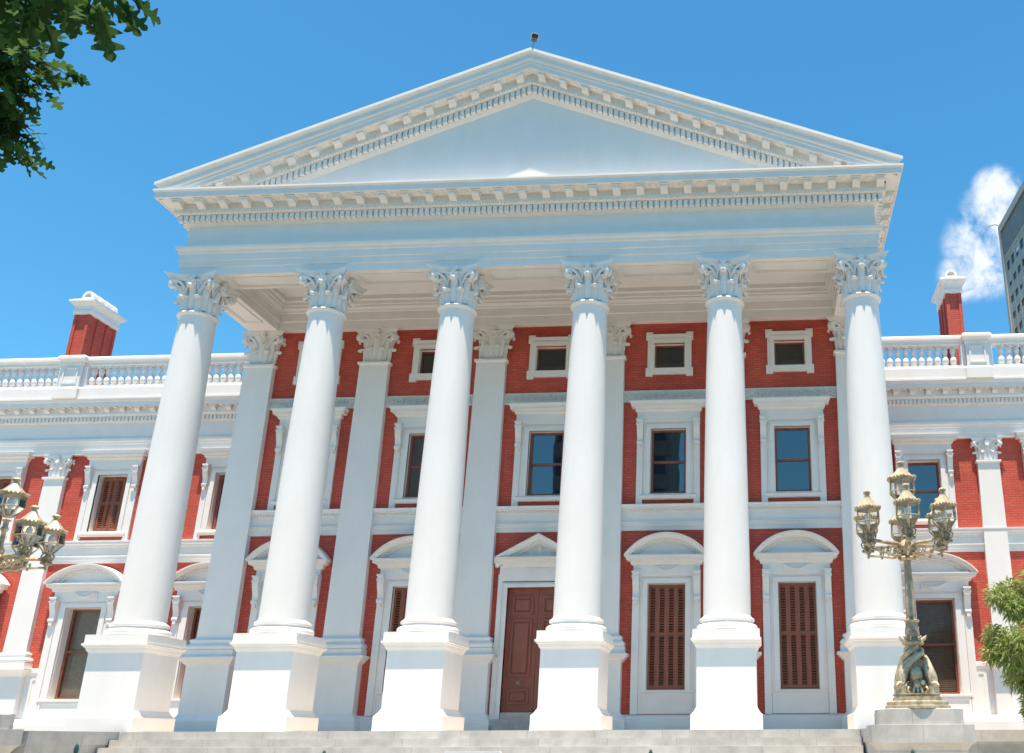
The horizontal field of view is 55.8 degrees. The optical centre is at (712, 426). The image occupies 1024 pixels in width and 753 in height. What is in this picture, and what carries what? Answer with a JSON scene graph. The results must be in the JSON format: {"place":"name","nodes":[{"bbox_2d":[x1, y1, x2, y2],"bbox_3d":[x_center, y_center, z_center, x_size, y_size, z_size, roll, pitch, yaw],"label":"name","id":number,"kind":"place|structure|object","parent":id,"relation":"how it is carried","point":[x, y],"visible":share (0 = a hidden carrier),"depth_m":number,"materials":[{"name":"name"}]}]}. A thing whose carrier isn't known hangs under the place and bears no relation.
{"place":"outdoors","nodes":[
{"label":"outdoors","id":0,"kind":"place"},
{"bbox_2d":[73,743,78,752],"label":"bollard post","id":1,"kind":"object","parent":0,"point":[76,749],"visible":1,"depth_m":13.18,"materials":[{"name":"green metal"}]},
{"bbox_2d":[0,0,1023,386],"label":"sky","id":2,"kind":"structure","parent":0,"point":[938,85],"materials":[{"name":"blue"}]},
{"bbox_2d":[986,180,1023,363],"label":"tower block","id":3,"kind":"structure","parent":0,"point":[1011,231],"depth_m":175.72,"materials":[{"name":"concrete"}]},
{"label":"forecourt","id":4,"kind":"structure","parent":0,"visible":0},
{"bbox_2d":[0,714,23,752],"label":"lamp plinth","id":5,"kind":"structure","parent":4,"relation":"on","point":[10,739],"depth_m":18.15,"materials":[{"name":"grey stone"}]},
{"bbox_2d":[0,477,68,572],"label":"lamp post","id":6,"kind":"object","parent":5,"relation":"on","point":[33,529],"visible":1,"depth_m":19.39,"materials":[{"name":"brown metal"}]},
{"bbox_2d":[11,731,119,752],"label":"cheek wall","id":7,"kind":"structure","parent":4,"relation":"on","point":[53,742],"depth_m":19.43,"materials":[{"name":"grey stone"}]},
{"bbox_2d":[444,751,500,752],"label":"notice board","id":8,"kind":"object","parent":4,"relation":"on","point":[472,752],"visible":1,"depth_m":13.83,"materials":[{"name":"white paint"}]},
{"bbox_2d":[97,737,862,752],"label":"stone steps","id":9,"kind":"structure","parent":4,"relation":"on","point":[706,745],"depth_m":20.11,"materials":[{"name":"grey stone"}]},
{"bbox_2d":[0,48,1023,752],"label":"columned building","id":10,"kind":"structure","parent":4,"relation":"on","point":[566,398],"depth_m":25.84,"materials":[{"name":"white paint"}]},
{"bbox_2d":[0,574,9,592],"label":"window","id":11,"kind":"structure","parent":10,"relation":"in","point":[4,584],"depth_m":30.48,"materials":[{"name":"white paint"}]},
{"bbox_2d":[0,451,34,541],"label":"window","id":12,"kind":"structure","parent":10,"relation":"in","point":[12,464],"depth_m":31.87,"materials":[{"name":"white paint"}]},
{"bbox_2d":[27,563,122,719],"bbox_3d":[-20.310,6.854,29.915,2.679,4.860,0.790,-1,-19,3],"label":"window","id":13,"kind":"structure","parent":10,"relation":"in","point":[84,601],"depth_m":30.08,"materials":[{"name":"white paint"}]},
{"bbox_2d":[73,449,148,540],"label":"window","id":14,"kind":"structure","parent":10,"relation":"in","point":[112,477],"depth_m":31.57,"materials":[{"name":"white paint"}]},
{"bbox_2d":[169,562,209,717],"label":"window","id":15,"kind":"structure","parent":10,"relation":"in","point":[190,581],"depth_m":30.00,"materials":[{"name":"white paint"}]},
{"bbox_2d":[193,447,229,538],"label":"window","id":16,"kind":"structure","parent":10,"relation":"in","point":[214,469],"depth_m":31.37,"materials":[{"name":"white paint"}]},
{"bbox_2d":[245,541,331,632],"bbox_3d":[-12.068,5.531,26.063,2.350,4.860,0.528,-1,-19,3],"label":"window","id":17,"kind":"structure","parent":10,"relation":"in","point":[258,558],"depth_m":26.40,"materials":[{"name":"white paint"}]},
{"bbox_2d":[267,407,348,509],"bbox_3d":[-12.083,0.941,27.628,2.260,3.100,0.470,-1,-19,3],"label":"window","id":18,"kind":"structure","parent":10,"relation":"in","point":[283,414],"depth_m":27.69,"materials":[{"name":"white paint"}]},
{"bbox_2d":[293,340,344,384],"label":"window","id":19,"kind":"structure","parent":10,"relation":"in","point":[301,343],"depth_m":28.66,"materials":[{"name":"white paint"}]},
{"bbox_2d":[364,536,412,715],"bbox_3d":[-8.473,5.458,25.882,2.350,4.860,0.528,-1,-19,3],"label":"window","id":20,"kind":"structure","parent":10,"relation":"in","point":[393,558],"depth_m":26.17,"materials":[{"name":"white paint"}]},
{"bbox_2d":[388,405,427,507],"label":"window","id":21,"kind":"structure","parent":10,"relation":"in","point":[410,427],"depth_m":27.59,"materials":[{"name":"white paint"}]},
{"bbox_2d":[409,338,436,382],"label":"window","id":22,"kind":"structure","parent":10,"relation":"in","point":[423,360],"depth_m":28.56,"materials":[{"name":"white paint"}]},
{"bbox_2d":[489,533,556,729],"bbox_3d":[-4.879,5.580,25.627,2.440,5.317,0.510,-1,-19,3],"label":"doorway","id":23,"kind":"structure","parent":10,"relation":"in","point":[530,610],"depth_m":25.85,"materials":[{"name":"brown paint"}]},
{"bbox_2d":[530,32,538,45],"bbox_3d":[-5.073,-10.946,26.518,0.208,0.514,0.318,6,-20,-18],"label":"security camera","id":24,"kind":"object","parent":10,"relation":"on","point":[534,37],"visible":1,"depth_m":26.49,"materials":[{"name":"grey metal"}]},
{"bbox_2d":[509,402,565,505],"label":"window","id":25,"kind":"structure","parent":10,"relation":"in","point":[539,426],"depth_m":27.43,"materials":[{"name":"white paint"}]},
{"bbox_2d":[526,334,570,379],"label":"window","id":26,"kind":"structure","parent":10,"relation":"in","point":[544,362],"depth_m":28.37,"materials":[{"name":"white paint"}]},
{"bbox_2d":[624,532,703,714],"bbox_3d":[-1.284,5.312,25.521,2.350,4.860,0.528,-1,-19,3],"label":"window","id":27,"kind":"structure","parent":10,"relation":"in","point":[666,573],"depth_m":25.63,"materials":[{"name":"white paint"}]},
{"bbox_2d":[630,399,705,503],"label":"window","id":28,"kind":"structure","parent":10,"relation":"in","point":[668,431],"depth_m":27.19,"materials":[{"name":"white paint"}]},
{"bbox_2d":[645,331,692,376],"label":"window","id":29,"kind":"structure","parent":10,"relation":"in","point":[664,359],"depth_m":28.19,"materials":[{"name":"white paint"}]},
{"bbox_2d":[765,328,813,373],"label":"window","id":30,"kind":"structure","parent":10,"relation":"in","point":[785,356],"depth_m":28.01,"materials":[{"name":"white paint"}]},
{"bbox_2d":[752,396,829,501],"bbox_3d":[2.296,0.647,26.904,2.260,3.100,0.470,-1,-19,3],"label":"window","id":31,"kind":"structure","parent":10,"relation":"in","point":[791,445],"depth_m":27.01,"materials":[{"name":"white paint"}]},
{"bbox_2d":[754,530,838,713],"bbox_3d":[2.311,5.238,25.340,2.350,4.860,0.528,-1,-19,3],"label":"window","id":32,"kind":"structure","parent":10,"relation":"in","point":[796,563],"depth_m":25.41,"materials":[{"name":"white paint"}]},
{"bbox_2d":[890,433,957,527],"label":"window","id":33,"kind":"structure","parent":10,"relation":"in","point":[929,457],"depth_m":30.32,"materials":[{"name":"white paint"}]},
{"bbox_2d":[900,552,980,714],"bbox_3d":[6.850,6.300,28.549,2.679,4.860,0.790,-1,-19,3],"label":"window","id":34,"kind":"structure","parent":10,"relation":"in","point":[942,592],"depth_m":28.76,"materials":[{"name":"white paint"}]},
{"bbox_2d":[1014,432,1023,467],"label":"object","id":35,"kind":"structure","parent":10,"relation":"in","point":[1019,435],"depth_m":30.19,"materials":[{"name":"white paint"}]},
{"bbox_2d":[861,729,875,752],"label":"cheek wall","id":36,"kind":"structure","parent":4,"relation":"on","point":[868,748],"depth_m":19.50,"materials":[{"name":"grey stone"}]},
{"bbox_2d":[866,708,975,752],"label":"lamp plinth","id":37,"kind":"structure","parent":4,"relation":"on","point":[921,730],"depth_m":16.46,"materials":[{"name":"grey stone"}]},
{"bbox_2d":[854,461,956,708],"bbox_3d":[3.766,2.945,17.973,1.945,4.766,2.199,-2,-19,7],"label":"lamp post","id":38,"kind":"object","parent":37,"relation":"on","point":[915,671],"visible":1,"depth_m":17.72,"materials":[{"name":"brown metal"}]},
{"bbox_2d":[974,730,1023,743],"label":"terrace wall","id":39,"kind":"structure","parent":4,"relation":"on","point":[999,736],"depth_m":22.86,"materials":[{"name":"grey stone"}]},
{"bbox_2d":[978,568,1023,720],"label":"feathery tree","id":40,"kind":"object","parent":4,"relation":"on","point":[1004,645],"visible":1,"depth_m":21.85,"materials":[{"name":"green plant"}]},
{"label":"ground","id":41,"kind":"structure","parent":0,"visible":0},
{"bbox_2d":[0,0,160,178],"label":"oak tree","id":42,"kind":"object","parent":41,"relation":"on","point":[26,26],"visible":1,"depth_m":2.52,"materials":[{"name":"green plant"}]}
]}

